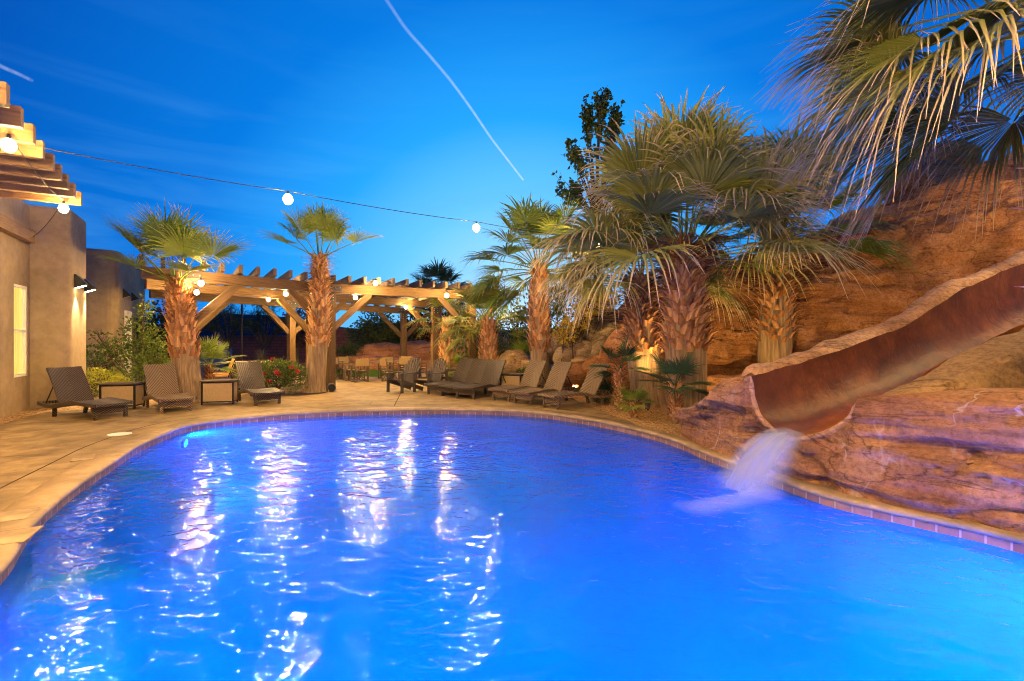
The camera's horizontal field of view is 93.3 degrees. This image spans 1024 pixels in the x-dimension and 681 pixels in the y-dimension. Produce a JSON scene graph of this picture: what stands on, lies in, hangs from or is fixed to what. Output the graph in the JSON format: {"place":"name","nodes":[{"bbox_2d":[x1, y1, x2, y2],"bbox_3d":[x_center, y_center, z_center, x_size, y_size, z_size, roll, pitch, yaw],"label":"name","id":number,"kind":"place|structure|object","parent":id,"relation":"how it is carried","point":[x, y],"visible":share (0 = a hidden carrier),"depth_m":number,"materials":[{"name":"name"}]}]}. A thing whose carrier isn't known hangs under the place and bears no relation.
{"place":"outdoors","nodes":[
{"label":"outdoors","id":0,"kind":"place"},
{"bbox_2d":[0,525,43,544],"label":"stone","id":1,"kind":"object","parent":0,"point":[21,535],"visible":1,"depth_m":3.96,"materials":[{"name":"stone"}]},
{"bbox_2d":[241,274,242,360],"bbox_3d":[-15.078,-1.050,27.000,0.279,5.300,0.272,0,0,0],"label":"lamp pole","id":2,"kind":"object","parent":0,"point":[242,331],"visible":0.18,"depth_m":26.97,"materials":[{"name":"brown metal"}]},
{"bbox_2d":[0,371,629,511],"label":"pool deck","id":3,"kind":"structure","parent":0,"point":[55,438],"depth_m":10.05,"materials":[{"name":"concrete"}]},
{"bbox_2d":[0,507,41,521],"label":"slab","id":4,"kind":"object","parent":3,"relation":"on","point":[13,515],"visible":1,"depth_m":4.41,"materials":[{"name":"concrete"}]},
{"bbox_2d":[70,456,94,461],"bbox_3d":[-5.778,1.591,6.510,0.226,0.012,0.226,0,0,-34],"label":"deck lid","id":5,"kind":"object","parent":3,"relation":"on","point":[82,458],"visible":1,"depth_m":6.50,"materials":[{"name":"concrete"}]},
{"bbox_2d":[37,366,133,420],"bbox_3d":[-9.029,1.089,10.238,1.970,1.038,0.718,0,0,21],"label":"chaise lounge","id":6,"kind":"object","parent":3,"relation":"on","point":[71,386],"visible":1,"depth_m":10.23,"materials":[{"name":"wicker"}]},
{"bbox_2d":[97,381,145,408],"bbox_3d":[-9.135,1.287,11.350,0.760,0.602,0.500,0,0,-13],"label":"side table","id":7,"kind":"object","parent":3,"relation":"on","point":[135,391],"visible":0.61,"depth_m":11.18,"materials":[{"name":"black metal"}]},
{"bbox_2d":[0,391,248,424],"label":"gravel bed","id":8,"kind":"object","parent":3,"relation":"on","point":[24,414],"visible":0.29,"depth_m":10.85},
{"bbox_2d":[86,343,112,396],"bbox_3d":[-11.804,0.854,13.575,0.926,1.604,0.894,0,0,0],"label":"leafy shrub","id":9,"kind":"object","parent":8,"relation":"on","point":[102,358],"visible":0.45,"depth_m":13.60,"materials":[{"name":"green plant"}]},
{"bbox_2d":[89,347,127,379],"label":"ornamental grass","id":10,"kind":"object","parent":8,"relation":"on","point":[111,362],"depth_m":14.30,"materials":[{"name":"plant"}]},
{"bbox_2d":[85,367,132,397],"bbox_3d":[-10.916,1.178,12.921,1.525,0.977,1.042,0,0,0],"label":"flowering bush","id":11,"kind":"object","parent":8,"relation":"on","point":[116,377],"visible":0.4,"depth_m":12.88,"materials":[{"name":"yellow plant"}]},
{"bbox_2d":[86,292,170,387],"bbox_3d":[-10.941,0.122,14.236,2.464,3.083,1.501,0,0,0],"label":"leafy shrub","id":12,"kind":"object","parent":8,"relation":"on","point":[141,357],"visible":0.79,"depth_m":14.03,"materials":[{"name":"green plant"}]},
{"bbox_2d":[91,199,255,403],"bbox_3d":[-8.497,-0.957,12.118,3.756,5.275,2.422,0,0,0],"label":"fan palm","id":13,"kind":"object","parent":8,"relation":"on","point":[168,237],"visible":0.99,"depth_m":12.20,"materials":[{"name":"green plant"}]},
{"bbox_2d":[199,332,246,379],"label":"fan palm","id":14,"kind":"object","parent":8,"relation":"on","point":[213,349],"visible":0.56,"depth_m":13.34,"materials":[{"name":"green plant"}]},
{"bbox_2d":[213,357,235,378],"bbox_3d":[-9.711,1.084,16.223,0.791,1.022,0.676,0,0,-33],"label":"patio chair","id":15,"kind":"object","parent":8,"relation":"on","point":[225,374],"visible":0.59,"depth_m":16.07,"materials":[{"name":"beige wood"}]},
{"bbox_2d":[142,363,196,413],"bbox_3d":[-8.110,1.089,11.362,1.970,1.038,0.718,0,0,43],"label":"chaise lounge","id":16,"kind":"object","parent":3,"relation":"on","point":[162,389],"visible":0.94,"depth_m":11.55,"materials":[{"name":"brown wicker"}]},
{"bbox_2d":[199,379,239,404],"bbox_3d":[-7.332,1.287,12.150,0.760,0.602,0.500,0,0,-16],"label":"side table","id":17,"kind":"object","parent":3,"relation":"on","point":[218,390],"visible":1,"depth_m":11.96,"materials":[{"name":"black metal"}]},
{"bbox_2d":[235,361,284,405],"bbox_3d":[-6.686,1.089,12.671,0.718,1.038,1.970,0,0,-44],"label":"chaise lounge","id":18,"kind":"object","parent":3,"relation":"on","point":[251,381],"visible":0.9,"depth_m":12.87,"materials":[{"name":"wicker"}]},
{"bbox_2d":[250,383,327,396],"bbox_3d":[-7.418,1.586,16.109,2.228,0.001,4.845,0,0,-26],"label":"mulch bed","id":19,"kind":"object","parent":3,"relation":"on","point":[299,392],"visible":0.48,"depth_m":15.04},
{"bbox_2d":[235,356,308,393],"bbox_3d":[-7.213,1.062,14.438,2.228,1.210,1.014,0,0,6],"label":"rose bush","id":20,"kind":"object","parent":19,"relation":"on","point":[279,373],"visible":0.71,"depth_m":14.31,"materials":[{"name":"green plant"}]},
{"bbox_2d":[259,201,382,392],"bbox_3d":[-5.904,-1.337,14.819,3.820,6.033,1.922,0,0,0],"label":"fan palm","id":21,"kind":"object","parent":19,"relation":"on","point":[318,333],"visible":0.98,"depth_m":14.79,"materials":[{"name":"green plant"}]},
{"bbox_2d":[0,393,611,488],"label":"deck joint","id":22,"kind":"object","parent":3,"relation":"on","point":[175,420],"visible":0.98,"depth_m":7.72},
{"bbox_2d":[138,254,499,389],"bbox_3d":[-7.022,-0.258,18.968,11.860,3.717,9.036,0,0,-36],"label":"pergola","id":23,"kind":"object","parent":3,"relation":"on","point":[409,296],"visible":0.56,"depth_m":17.10,"materials":[{"name":"brown wood"}]},
{"bbox_2d":[136,269,452,297],"bbox_3d":[-5.317,-1.675,15.356,10.415,0.673,1.786,0,0,-32],"label":"light string","id":24,"kind":"object","parent":23,"relation":"attached to","point":[201,283],"visible":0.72,"depth_m":15.16,"materials":[{"name":"rubber"}]},
{"bbox_2d":[194,288,406,308],"bbox_3d":[-7.122,-1.487,17.854,4.175,0.336,7.108,0,0,9],"label":"light string","id":25,"kind":"object","parent":23,"relation":"hanging from","point":[354,297],"visible":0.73,"depth_m":17.36,"materials":[{"name":"rubber"}]},
{"bbox_2d":[336,357,350,379],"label":"director chair","id":26,"kind":"object","parent":3,"relation":"on","point":[339,369],"visible":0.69,"depth_m":20.08,"materials":[{"name":"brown wood"}]},
{"bbox_2d":[337,356,354,377],"bbox_3d":[-7.179,1.148,20.929,0.602,0.904,0.570,0,0,44],"label":"director chair","id":27,"kind":"object","parent":3,"relation":"on","point":[346,359],"visible":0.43,"depth_m":21.07,"materials":[{"name":"fabric"}]},
{"bbox_2d":[345,358,361,380],"bbox_3d":[-6.309,1.148,19.305,0.602,0.904,0.570,0,0,-7],"label":"director chair","id":28,"kind":"object","parent":3,"relation":"on","point":[357,371],"visible":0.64,"depth_m":19.17,"materials":[{"name":"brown wood"}]},
{"bbox_2d":[350,359,369,382],"bbox_3d":[-5.875,1.148,18.717,0.570,0.904,0.602,0,0,-37],"label":"director chair","id":29,"kind":"object","parent":3,"relation":"on","point":[362,362],"visible":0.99,"depth_m":18.59,"materials":[{"name":"fabric"}]},
{"bbox_2d":[378,357,393,378],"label":"director chair","id":30,"kind":"object","parent":3,"relation":"on","point":[391,359],"visible":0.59,"depth_m":20.76,"materials":[{"name":"fabric"}]},
{"bbox_2d":[379,358,398,380],"bbox_3d":[-4.781,1.148,18.823,0.602,0.904,0.570,0,0,-42],"label":"director chair","id":31,"kind":"object","parent":3,"relation":"on","point":[383,362],"visible":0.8,"depth_m":18.78,"materials":[{"name":"fabric"}]},
{"bbox_2d":[383,358,423,392],"bbox_3d":[-3.361,1.079,15.190,0.820,1.051,1.060,0,0,34],"label":"adirondack chair","id":32,"kind":"object","parent":3,"relation":"on","point":[406,379],"visible":0.98,"depth_m":15.26,"materials":[{"name":"brown wood"}]},
{"bbox_2d":[398,358,416,378],"bbox_3d":[-4.310,1.148,19.960,0.570,0.904,0.602,0,0,14],"label":"director chair","id":33,"kind":"object","parent":3,"relation":"on","point":[403,361],"visible":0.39,"depth_m":19.71,"materials":[{"name":"fabric"}]},
{"bbox_2d":[414,357,430,378],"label":"director chair","id":34,"kind":"object","parent":3,"relation":"on","point":[421,368],"visible":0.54,"depth_m":20.47,"materials":[{"name":"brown wood"}]},
{"bbox_2d":[413,358,446,391],"bbox_3d":[-2.544,1.079,15.188,0.820,1.051,1.060,0,0,36],"label":"adirondack chair","id":35,"kind":"object","parent":3,"relation":"on","point":[436,373],"visible":0.71,"depth_m":15.27,"materials":[{"name":"brown wood"}]},
{"bbox_2d":[404,290,479,380],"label":"fan palm","id":36,"kind":"object","parent":3,"relation":"on","point":[444,344],"visible":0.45,"depth_m":18.43,"materials":[{"name":"green plant"}]},
{"bbox_2d":[423,358,475,393],"bbox_3d":[-1.799,1.089,14.944,0.718,1.038,1.970,0,0,31],"label":"chaise lounge","id":37,"kind":"object","parent":3,"relation":"on","point":[462,370],"visible":0.57,"depth_m":15.29,"materials":[{"name":"wicker"}]},
{"bbox_2d":[444,351,471,376],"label":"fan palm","id":38,"kind":"object","parent":3,"relation":"on","point":[456,359],"visible":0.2,"depth_m":17.34,"materials":[{"name":"green plant"}]},
{"bbox_2d":[437,359,487,395],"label":"chaise lounge","id":39,"kind":"object","parent":3,"relation":"on","point":[476,371],"visible":0.59,"depth_m":14.84,"materials":[{"name":"wicker"}]},
{"bbox_2d":[452,359,505,399],"bbox_3d":[-0.834,1.089,13.955,0.718,1.038,1.970,0,0,31],"label":"chaise lounge","id":40,"kind":"object","parent":3,"relation":"on","point":[492,373],"visible":0.91,"depth_m":14.22,"materials":[{"name":"wicker"}]},
{"bbox_2d":[0,407,1023,576],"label":"pool coping","id":41,"kind":"object","parent":3,"relation":"on","point":[50,495],"visible":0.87,"depth_m":5.78,"materials":[{"name":"concrete"}]},
{"bbox_2d":[500,372,523,385],"bbox_3d":[0.066,1.287,14.600,0.760,0.602,0.500,0,0,32],"label":"side table","id":42,"kind":"object","parent":3,"relation":"on","point":[512,378],"visible":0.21,"depth_m":14.41,"materials":[{"name":"black metal"}]},
{"bbox_2d":[488,360,546,401],"bbox_3d":[0.266,1.089,13.469,0.718,1.038,1.970,0,0,41],"label":"chaise lounge","id":43,"kind":"object","parent":3,"relation":"on","point":[533,372],"visible":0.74,"depth_m":13.70,"materials":[{"name":"brown wicker"}]},
{"bbox_2d":[509,361,578,405],"bbox_3d":[0.876,1.089,12.718,1.970,1.038,0.718,0,0,-44],"label":"chaise lounge","id":44,"kind":"object","parent":3,"relation":"on","point":[557,376],"visible":0.83,"depth_m":12.91,"materials":[{"name":"brown wicker"}]},
{"bbox_2d":[537,363,614,409],"bbox_3d":[1.635,1.089,11.875,1.970,1.038,0.718,0,0,-31],"label":"chaise lounge","id":45,"kind":"object","parent":3,"relation":"on","point":[590,387],"visible":0.94,"depth_m":11.88,"materials":[{"name":"brown wicker"}]},
{"bbox_2d":[145,314,558,340],"bbox_3d":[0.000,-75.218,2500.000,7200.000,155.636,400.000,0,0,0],"label":"hills","id":46,"kind":"structure","parent":0,"point":[205,334],"depth_m":2411.88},
{"bbox_2d":[96,354,612,401],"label":"ground","id":47,"kind":"structure","parent":0,"point":[221,365],"depth_m":29.77,"materials":[{"name":"soil"}]},
{"bbox_2d":[0,198,144,417],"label":"stucco house","id":48,"kind":"structure","parent":47,"relation":"on","point":[50,315],"depth_m":11.45,"materials":[{"name":"paint"}]},
{"bbox_2d":[14,284,26,377],"bbox_3d":[-11.042,-0.215,10.799,0.415,2.050,0.765,0,0,-5],"label":"window","id":49,"kind":"structure","parent":48,"relation":"in","point":[20,292],"depth_m":10.99,"materials":[{"name":"yellow glass"}]},
{"bbox_2d":[0,81,81,242],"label":"patio rafters","id":50,"kind":"object","parent":48,"relation":"attached to","point":[20,179],"visible":1,"depth_m":7.37,"materials":[{"name":"brown wood"}]},
{"bbox_2d":[0,133,68,236],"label":"light string","id":51,"kind":"object","parent":50,"relation":"hanging from","point":[8,144],"visible":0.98,"depth_m":6.02,"materials":[{"name":"rubber"}]},
{"bbox_2d":[74,274,87,288],"bbox_3d":[-10.723,-1.465,12.043,0.220,0.350,0.220,0,0,-29],"label":"wall lamp","id":52,"kind":"object","parent":48,"relation":"attached to","point":[79,282],"visible":1,"depth_m":11.94,"materials":[{"name":"black metal"}]},
{"bbox_2d":[84,279,96,291],"bbox_3d":[-11.155,-1.445,12.810,0.220,0.350,0.220,0,0,-29],"label":"wall lamp","id":53,"kind":"object","parent":48,"relation":"attached to","point":[90,287],"visible":1,"depth_m":12.71,"materials":[{"name":"black metal"}]},
{"bbox_2d":[124,310,131,372],"bbox_3d":[-14.385,0.050,18.118,0.464,2.300,0.853,0,0,-4],"label":"window","id":54,"kind":"structure","parent":48,"relation":"in","point":[126,313],"depth_m":18.12,"materials":[{"name":"beige glass"}]},
{"bbox_2d":[134,299,197,362],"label":"leafy tree","id":55,"kind":"object","parent":47,"relation":"on","point":[160,318],"visible":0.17,"depth_m":19.72,"materials":[{"name":"green plant"}]},
{"bbox_2d":[200,303,251,365],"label":"wispy tree","id":56,"kind":"object","parent":47,"relation":"on","point":[209,326],"visible":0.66,"depth_m":30.90,"materials":[{"name":"green plant"}]},
{"bbox_2d":[233,305,286,360],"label":"wispy tree","id":57,"kind":"object","parent":47,"relation":"on","point":[263,343],"visible":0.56,"depth_m":29.89,"materials":[{"name":"green plant"}]},
{"bbox_2d":[232,335,305,364],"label":"block wall","id":58,"kind":"structure","parent":47,"relation":"on","point":[277,347],"depth_m":32.16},
{"bbox_2d":[279,308,305,366],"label":"red leaf tree","id":59,"kind":"object","parent":47,"relation":"on","point":[299,337],"visible":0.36,"depth_m":25.91,"materials":[{"name":"grey plant"}]},
{"bbox_2d":[270,369,396,376],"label":"lawn","id":60,"kind":"structure","parent":47,"relation":"on","point":[373,373],"depth_m":22.78,"materials":[{"name":"green plant"}]},
{"bbox_2d":[336,328,362,364],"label":"block wall","id":61,"kind":"structure","parent":47,"relation":"on","point":[340,335],"depth_m":30.79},
{"bbox_2d":[336,343,363,357],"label":"ivy hedge","id":62,"kind":"object","parent":47,"relation":"on","point":[347,350],"visible":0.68,"depth_m":27.10,"materials":[{"name":"green plant"}]},
{"bbox_2d":[343,311,413,347],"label":"leafy tree","id":63,"kind":"object","parent":47,"relation":"on","point":[367,325],"visible":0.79,"depth_m":28.92,"materials":[{"name":"green plant"}]},
{"bbox_2d":[336,355,477,371],"bbox_3d":[-5.358,1.229,26.318,8.534,0.943,1.991,0,0,8],"label":"rock ledge","id":64,"kind":"object","parent":47,"relation":"on","point":[374,366],"visible":0.25,"depth_m":25.74,"materials":[{"name":"stone"}]},
{"bbox_2d":[363,323,478,343],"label":"block wall","id":65,"kind":"structure","parent":47,"relation":"on","point":[428,336],"depth_m":30.10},
{"bbox_2d":[393,307,465,341],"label":"leafy tree","id":66,"kind":"object","parent":47,"relation":"on","point":[411,316],"visible":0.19,"depth_m":29.71,"materials":[{"name":"green plant"}]},
{"bbox_2d":[356,340,511,357],"bbox_3d":[-4.463,0.839,27.467,9.137,1.721,2.381,0,0,8],"label":"rock ledge","id":67,"kind":"object","parent":47,"relation":"on","point":[422,348],"visible":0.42,"depth_m":26.81,"materials":[{"name":"stone"}]},
{"bbox_2d":[396,257,472,339],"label":"fan palm","id":68,"kind":"object","parent":47,"relation":"on","point":[442,274],"visible":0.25,"depth_m":28.36,"materials":[{"name":"green plant"}]},
{"bbox_2d":[432,269,529,389],"bbox_3d":[-0.698,-0.422,16.253,3.875,4.203,3.740,0,0,0],"label":"fan palm","id":69,"kind":"object","parent":47,"relation":"on","point":[488,345],"visible":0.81,"depth_m":15.94,"materials":[{"name":"green plant"}]},
{"bbox_2d":[443,289,557,359],"bbox_3d":[-0.606,-0.159,17.793,4.427,3.650,1.907,0,0,21],"label":"ivy hedge","id":70,"kind":"object","parent":47,"relation":"on","point":[500,347],"visible":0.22,"depth_m":17.66,"materials":[{"name":"green plant"}]},
{"bbox_2d":[498,349,527,372],"bbox_3d":[-0.007,0.774,15.986,1.114,0.967,1.563,0,0,0],"label":"garden boulder","id":71,"kind":"object","parent":47,"relation":"on","point":[513,358],"visible":0.57,"depth_m":15.37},
{"bbox_2d":[501,339,529,358],"bbox_3d":[0.386,0.561,16.598,1.970,1.384,1.883,0,0,27],"label":"shrub","id":72,"kind":"object","parent":47,"relation":"on","point":[523,346],"visible":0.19,"depth_m":16.40,"materials":[{"name":"green plant"}]},
{"bbox_2d":[457,193,614,387],"bbox_3d":[0.827,-1.432,15.335,4.970,6.225,4.908,0,0,-23],"label":"fan palm","id":73,"kind":"object","parent":47,"relation":"on","point":[538,341],"visible":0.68,"depth_m":14.86,"materials":[{"name":"green plant"}]},
{"bbox_2d":[547,344,553,363],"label":"stacked boulder","id":74,"kind":"object","parent":47,"relation":"on","point":[550,351],"visible":0.15,"depth_m":15.05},
{"bbox_2d":[549,331,566,352],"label":"stacked boulder","id":75,"kind":"object","parent":74,"relation":"on","point":[555,345],"visible":0.21,"depth_m":14.96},
{"bbox_2d":[547,282,572,389],"bbox_3d":[1.440,-0.248,15.880,1.424,3.807,1.647,0,0,-35],"label":"leafy shrub","id":76,"kind":"object","parent":47,"relation":"on","point":[559,310],"visible":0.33,"depth_m":15.95,"materials":[{"name":"green plant"}]},
{"bbox_2d":[564,361,585,387],"bbox_3d":[1.813,0.997,13.930,0.782,0.804,0.735,0,0,34],"label":"garden boulder","id":77,"kind":"object","parent":47,"relation":"on","point":[576,375],"visible":0.59,"depth_m":13.61,"materials":[{"name":"red stone"}]},
{"bbox_2d":[553,346,575,361],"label":"stacked boulder","id":78,"kind":"object","parent":77,"relation":"on","point":[565,355],"visible":0.56,"depth_m":14.27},
{"bbox_2d":[564,335,582,350],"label":"stacked boulder","id":79,"kind":"object","parent":78,"relation":"on","point":[577,346],"visible":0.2,"depth_m":14.37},
{"bbox_2d":[553,289,620,390],"bbox_3d":[2.206,0.026,14.609,2.188,3.269,1.020,0,0,-19],"label":"flowering vine","id":80,"kind":"object","parent":47,"relation":"on","point":[566,321],"visible":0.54,"depth_m":14.38,"materials":[{"name":"green plant"}]},
{"bbox_2d":[552,87,625,311],"bbox_3d":[2.976,-4.411,18.030,3.020,10.128,1.373,0,0,0],"label":"tall tree","id":81,"kind":"object","parent":47,"relation":"on","point":[599,106],"visible":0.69,"depth_m":17.93,"materials":[{"name":"green plant"}]},
{"bbox_2d":[573,394,684,437],"bbox_3d":[5.426,1.592,11.309,7.475,0.001,7.514,0,0,0],"label":"gravel bed","id":82,"kind":"object","parent":47,"relation":"on","point":[655,419],"visible":0.24,"depth_m":10.27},
{"bbox_2d":[582,355,614,382],"bbox_3d":[2.636,0.803,13.721,1.543,0.797,0.864,0,0,0],"label":"garden boulder","id":83,"kind":"object","parent":82,"relation":"on","point":[595,359],"visible":0.23,"depth_m":13.55,"materials":[{"name":"red stone"}]},
{"bbox_2d":[592,378,614,402],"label":"fan palm","id":84,"kind":"object","parent":82,"relation":"on","point":[603,386],"visible":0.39,"depth_m":12.69,"materials":[{"name":"green plant"}]},
{"bbox_2d":[581,333,652,410],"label":"fan palm","id":85,"kind":"object","parent":82,"relation":"on","point":[618,373],"visible":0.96,"depth_m":10.94,"materials":[{"name":"green plant"}]},
{"bbox_2d":[610,362,629,389],"bbox_3d":[3.143,0.988,13.314,0.884,0.947,1.486,0,0,36],"label":"garden boulder","id":86,"kind":"object","parent":82,"relation":"on","point":[627,382],"visible":0.19,"depth_m":12.77,"materials":[{"name":"red stone"}]},
{"bbox_2d":[599,326,627,364],"bbox_3d":[3.403,0.366,13.914,1.612,1.624,2.292,0,0,35],"label":"garden boulder","id":87,"kind":"object","parent":86,"relation":"on","point":[613,340],"visible":0.25,"depth_m":13.21,"materials":[{"name":"red stone"}]},
{"bbox_2d":[589,335,608,357],"bbox_3d":[2.700,0.411,14.575,0.960,1.138,1.469,0,0,-29],"label":"stacked boulder","id":88,"kind":"object","parent":87,"relation":"on","point":[596,342],"visible":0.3,"depth_m":14.31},
{"bbox_2d":[576,339,591,356],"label":"stacked boulder","id":89,"kind":"object","parent":88,"relation":"on","point":[585,350],"visible":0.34,"depth_m":14.34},
{"bbox_2d":[582,326,601,340],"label":"stacked boulder","id":90,"kind":"object","parent":88,"relation":"on","point":[589,335],"visible":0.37,"depth_m":14.67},
{"bbox_2d":[597,322,621,335],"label":"stacked boulder","id":91,"kind":"object","parent":88,"relation":"on","point":[608,329],"visible":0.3,"depth_m":14.75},
{"bbox_2d":[590,314,609,327],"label":"stacked boulder","id":92,"kind":"object","parent":91,"relation":"on","point":[594,321],"visible":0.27,"depth_m":15.20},
{"bbox_2d":[610,381,658,417],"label":"fan palm","id":93,"kind":"object","parent":82,"relation":"on","point":[633,408],"visible":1,"depth_m":9.83,"materials":[{"name":"green plant"}]},
{"bbox_2d":[530,189,761,407],"bbox_3d":[3.062,-1.089,11.387,5.224,5.539,4.362,0,0,21],"label":"fan palm","id":94,"kind":"object","parent":82,"relation":"on","point":[640,314],"visible":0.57,"depth_m":11.30,"materials":[{"name":"green plant"}]},
{"bbox_2d":[45,148,553,234],"bbox_3d":[-1.517,-2.531,10.107,11.921,0.351,0.478,0,0,-39],"label":"light string","id":95,"kind":"object","parent":94,"relation":"attached to","point":[287,199],"visible":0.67,"depth_m":8.34,"materials":[{"name":"rubber"}]},
{"bbox_2d":[631,348,714,423],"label":"fan palm","id":96,"kind":"object","parent":82,"relation":"on","point":[683,367],"visible":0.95,"depth_m":9.15,"materials":[{"name":"green plant"}]},
{"bbox_2d":[518,85,881,416],"bbox_3d":[3.500,-1.609,10.288,6.822,6.577,6.178,0,0,0],"label":"fan palm","id":97,"kind":"object","parent":82,"relation":"on","point":[670,166],"visible":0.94,"depth_m":9.05,"materials":[{"name":"green plant"}]},
{"bbox_2d":[579,145,1023,394],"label":"sandstone cliff","id":98,"kind":"structure","parent":47,"relation":"on","point":[835,312],"depth_m":12.71,"materials":[{"name":"stone"}]},
{"bbox_2d":[671,111,925,362],"bbox_3d":[6.985,-2.146,13.081,6.472,7.052,5.856,0,0,-30],"label":"fan palm","id":99,"kind":"object","parent":98,"relation":"on","point":[777,333],"visible":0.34,"depth_m":12.42,"materials":[{"name":"green plant"}]},
{"bbox_2d":[880,156,960,200],"bbox_3d":[14.236,-5.578,16.929,2.008,1.890,2.319,0,0,0],"label":"rock outcrop","id":100,"kind":"object","parent":98,"relation":"on","point":[923,178],"visible":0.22,"depth_m":16.26,"materials":[{"name":"red stone"}]},
{"bbox_2d":[917,139,981,167],"bbox_3d":[15.840,-6.097,17.935,2.555,2.129,2.812,0,0,0],"label":"rock outcrop","id":101,"kind":"object","parent":98,"relation":"on","point":[951,154],"visible":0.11,"depth_m":16.75,"materials":[{"name":"red stone"}]},
{"bbox_2d":[671,251,1023,533],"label":"rock water slide","id":102,"kind":"object","parent":47,"relation":"on","point":[917,404],"visible":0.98,"depth_m":5.49,"materials":[{"name":"stone"}]},
{"bbox_2d":[750,0,1023,320],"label":"fan palm","id":103,"kind":"object","parent":102,"relation":"on","point":[881,43],"visible":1,"depth_m":4.66,"materials":[{"name":"green plant"}]},
{"bbox_2d":[0,418,1023,680],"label":"pool basin","id":104,"kind":"object","parent":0,"point":[470,570],"visible":0.98,"depth_m":5.53,"materials":[{"name":"liquid"}]},
{"bbox_2d":[0,411,1023,595],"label":"waterline tile","id":105,"kind":"object","parent":104,"relation":"attached to","point":[1002,548],"visible":0.91,"depth_m":5.69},
{"bbox_2d":[0,0,1023,422],"label":"sky","id":106,"kind":"structure","parent":0,"point":[452,109],"materials":[{"name":"blue"}]},
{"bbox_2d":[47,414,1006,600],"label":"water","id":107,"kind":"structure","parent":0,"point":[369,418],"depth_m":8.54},
{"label":"stacked boulder","id":108,"kind":"object","parent":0,"visible":0},
{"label":"stacked boulder","id":109,"kind":"object","parent":108,"relation":"on","visible":0},
{"bbox_2d":[604,308,623,322],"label":"stacked boulder","id":110,"kind":"object","parent":109,"relation":"on","point":[610,317],"visible":0.23,"depth_m":15.20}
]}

